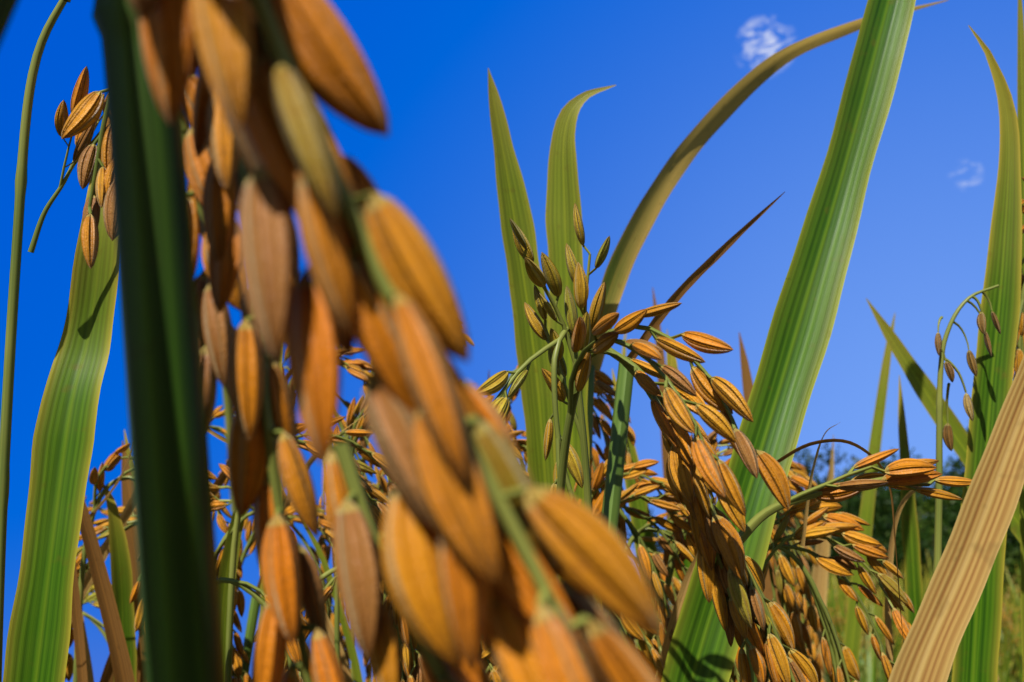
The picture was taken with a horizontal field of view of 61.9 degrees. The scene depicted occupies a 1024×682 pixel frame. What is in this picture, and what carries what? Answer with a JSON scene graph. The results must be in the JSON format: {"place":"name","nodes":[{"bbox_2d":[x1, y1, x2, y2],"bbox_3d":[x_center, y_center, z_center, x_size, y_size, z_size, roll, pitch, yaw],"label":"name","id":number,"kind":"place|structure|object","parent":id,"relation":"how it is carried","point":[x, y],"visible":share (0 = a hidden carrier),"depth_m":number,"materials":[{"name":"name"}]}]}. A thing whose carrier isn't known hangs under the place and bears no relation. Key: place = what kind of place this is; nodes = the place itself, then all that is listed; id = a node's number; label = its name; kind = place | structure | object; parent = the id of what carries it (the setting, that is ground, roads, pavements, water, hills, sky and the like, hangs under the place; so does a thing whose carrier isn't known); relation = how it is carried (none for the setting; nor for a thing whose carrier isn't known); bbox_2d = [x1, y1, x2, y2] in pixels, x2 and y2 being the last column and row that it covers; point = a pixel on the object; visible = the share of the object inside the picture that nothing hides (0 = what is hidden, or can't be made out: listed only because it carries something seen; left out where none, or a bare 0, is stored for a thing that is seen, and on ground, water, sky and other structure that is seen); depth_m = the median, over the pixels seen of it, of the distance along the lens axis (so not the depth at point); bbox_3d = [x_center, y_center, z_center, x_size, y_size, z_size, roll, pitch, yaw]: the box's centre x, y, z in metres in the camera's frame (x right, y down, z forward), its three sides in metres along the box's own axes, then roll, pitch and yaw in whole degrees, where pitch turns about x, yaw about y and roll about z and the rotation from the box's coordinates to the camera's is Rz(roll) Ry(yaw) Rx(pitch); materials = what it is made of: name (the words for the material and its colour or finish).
{"place":"outdoors","nodes":[
{"label":"outdoors","id":0,"kind":"place"},
{"bbox_2d":[0,0,1023,681],"label":"sky","id":1,"kind":"structure","parent":0,"point":[920,248],"materials":[{"name":"blue"}]},
{"label":"paddy ground","id":2,"kind":"structure","parent":0,"visible":0},
{"bbox_2d":[0,0,1023,681],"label":"rice plant clump","id":3,"kind":"object","parent":2,"relation":"on","point":[464,542],"visible":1,"depth_m":0.12,"materials":[{"name":"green plant"}]},
{"bbox_2d":[626,456,962,610],"bbox_3d":[6.762,5.039,17.340,7.965,5.028,5.797,-13,-25,29],"label":"tree","id":4,"kind":"object","parent":2,"relation":"on","point":[917,497],"visible":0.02,"depth_m":16.02,"materials":[{"name":"green plant"}]},
{"bbox_2d":[753,565,845,681],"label":"grass","id":5,"kind":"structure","parent":2,"relation":"on","point":[755,678],"depth_m":3.19,"materials":[{"name":"green plant"}]},
{"bbox_2d":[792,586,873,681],"bbox_3d":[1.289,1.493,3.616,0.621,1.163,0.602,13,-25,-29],"label":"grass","id":6,"kind":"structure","parent":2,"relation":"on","point":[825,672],"depth_m":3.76,"materials":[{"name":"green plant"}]},
{"bbox_2d":[785,478,899,602],"bbox_3d":[4.779,3.881,12.797,3.810,3.701,3.680,9,-24,-21],"label":"tree","id":7,"kind":"object","parent":2,"relation":"on","point":[856,509],"depth_m":12.16,"materials":[{"name":"green plant"}]},
{"bbox_2d":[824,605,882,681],"bbox_3d":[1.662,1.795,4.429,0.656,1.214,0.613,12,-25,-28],"label":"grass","id":8,"kind":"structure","parent":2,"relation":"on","point":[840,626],"depth_m":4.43,"materials":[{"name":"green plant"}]},
{"bbox_2d":[833,574,883,646],"bbox_3d":[1.791,1.888,4.742,0.704,1.277,0.717,5,-22,-11],"label":"rice plant","id":9,"kind":"object","parent":2,"relation":"on","point":[842,593],"visible":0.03,"depth_m":4.75,"materials":[{"name":"green plant"}]},
{"bbox_2d":[789,562,928,681],"bbox_3d":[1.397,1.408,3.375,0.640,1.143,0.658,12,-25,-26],"label":"grass","id":10,"kind":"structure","parent":2,"relation":"on","point":[868,675],"depth_m":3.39,"materials":[{"name":"green plant"}]},
{"bbox_2d":[789,504,930,563],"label":"tree","id":11,"kind":"object","parent":2,"relation":"on","point":[929,533],"depth_m":12.71,"materials":[{"name":"green plant"}]},
{"bbox_2d":[777,514,952,601],"bbox_3d":[3.841,3.398,10.461,4.435,2.838,3.475,15,-26,-32],"label":"tree","id":12,"kind":"object","parent":2,"relation":"on","point":[899,549],"visible":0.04,"depth_m":10.09,"materials":[{"name":"green plant"}]},
{"bbox_2d":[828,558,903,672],"bbox_3d":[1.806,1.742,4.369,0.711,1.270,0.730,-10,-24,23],"label":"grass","id":13,"kind":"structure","parent":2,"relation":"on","point":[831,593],"depth_m":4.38,"materials":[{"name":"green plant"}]},
{"bbox_2d":[790,447,949,519],"bbox_3d":[6.923,4.889,18.065,4.814,5.825,4.550,3,-22,-8],"label":"tree","id":14,"kind":"object","parent":2,"relation":"on","point":[806,465],"visible":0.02,"depth_m":17.16,"materials":[{"name":"green plant"}]},
{"bbox_2d":[794,442,964,520],"bbox_3d":[8.678,5.130,18.739,4.431,5.889,7.290,17,-28,-36],"label":"tree","id":15,"kind":"object","parent":2,"relation":"on","point":[957,472],"depth_m":19.40,"materials":[{"name":"green plant"}]},
{"bbox_2d":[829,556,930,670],"bbox_3d":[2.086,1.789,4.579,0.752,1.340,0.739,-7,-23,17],"label":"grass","id":16,"kind":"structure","parent":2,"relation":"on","point":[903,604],"depth_m":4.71,"materials":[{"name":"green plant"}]},
{"bbox_2d":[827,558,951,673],"bbox_3d":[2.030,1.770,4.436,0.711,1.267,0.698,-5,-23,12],"label":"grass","id":17,"kind":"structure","parent":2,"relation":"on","point":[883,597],"depth_m":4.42,"materials":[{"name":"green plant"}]},
{"bbox_2d":[776,458,1020,611],"bbox_3d":[5.778,3.502,11.691,4.425,3.594,5.868,-15,-27,33],"label":"tree","id":18,"kind":"object","parent":2,"relation":"on","point":[850,503],"visible":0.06,"depth_m":11.52,"materials":[{"name":"green plant"}]},
{"bbox_2d":[862,581,952,679],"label":"grass","id":19,"kind":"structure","parent":2,"relation":"on","point":[883,639],"depth_m":3.80,"materials":[{"name":"green plant"}]},
{"bbox_2d":[828,518,1020,605],"bbox_3d":[5.206,3.428,10.351,1.910,2.671,3.155,8,-23,-18],"label":"tree","id":20,"kind":"object","parent":2,"relation":"on","point":[1009,561],"visible":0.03,"depth_m":9.60,"materials":[{"name":"green plant"}]},
{"bbox_2d":[840,488,1019,550],"bbox_3d":[6.539,4.114,13.648,3.699,3.902,3.493,2,-22,-5],"label":"tree","id":21,"kind":"object","parent":2,"relation":"on","point":[928,516],"visible":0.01,"depth_m":13.12,"materials":[{"name":"green plant"}]},
{"bbox_2d":[897,452,964,538],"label":"tree","id":22,"kind":"object","parent":2,"relation":"on","point":[928,501],"visible":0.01,"depth_m":15.85,"materials":[{"name":"green plant"}]},
{"bbox_2d":[879,553,1022,681],"bbox_3d":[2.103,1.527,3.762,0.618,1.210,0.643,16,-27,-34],"label":"grass","id":23,"kind":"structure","parent":2,"relation":"on","point":[1004,664],"depth_m":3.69,"materials":[{"name":"green plant"}]},
{"bbox_2d":[943,421,968,494],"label":"tree","id":24,"kind":"object","parent":2,"relation":"on","point":[951,466],"visible":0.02,"depth_m":19.13,"materials":[{"name":"green plant"}]},
{"bbox_2d":[900,498,1019,568],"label":"tree","id":25,"kind":"object","parent":2,"relation":"on","point":[948,527],"depth_m":12.84,"materials":[{"name":"green plant"}]},
{"bbox_2d":[999,575,1020,681],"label":"rice plant","id":26,"kind":"object","parent":2,"relation":"on","point":[1007,610],"visible":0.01,"depth_m":4.87,"materials":[{"name":"green plant"}]},
{"bbox_2d":[999,576,1020,678],"bbox_3d":[2.549,1.873,4.594,0.670,1.193,0.658,-6,-23,15],"label":"rice plant","id":27,"kind":"object","parent":2,"relation":"on","point":[1009,632],"visible":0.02,"depth_m":4.56,"materials":[{"name":"green plant"}]},
{"bbox_2d":[1004,574,1018,634],"bbox_3d":[3.202,2.166,5.559,0.825,1.375,0.751,-6,-23,14],"label":"rice plant","id":28,"kind":"object","parent":2,"relation":"on","point":[1006,591],"visible":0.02,"depth_m":5.75,"materials":[{"name":"green plant"}]},
{"bbox_2d":[1001,566,1022,679],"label":"rice plant","id":29,"kind":"object","parent":2,"relation":"on","point":[1017,604],"visible":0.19,"depth_m":4.42,"materials":[{"name":"green plant"}]},
{"bbox_2d":[1003,566,1020,626],"bbox_3d":[3.037,1.891,4.779,0.702,1.299,0.656,2,-22,-5],"label":"rice plant","id":30,"kind":"object","parent":2,"relation":"on","point":[1008,597],"visible":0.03,"depth_m":5.00,"materials":[{"name":"green plant"}]},
{"bbox_2d":[1005,541,1020,588],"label":"tree","id":31,"kind":"object","parent":2,"relation":"on","point":[1010,546],"visible":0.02,"depth_m":10.63,"materials":[{"name":"green plant"}]},
{"bbox_2d":[1005,587,1022,667],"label":"rice plant","id":32,"kind":"object","parent":2,"relation":"on","point":[1018,617],"visible":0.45,"depth_m":4.22,"materials":[{"name":"green plant"}]}
]}

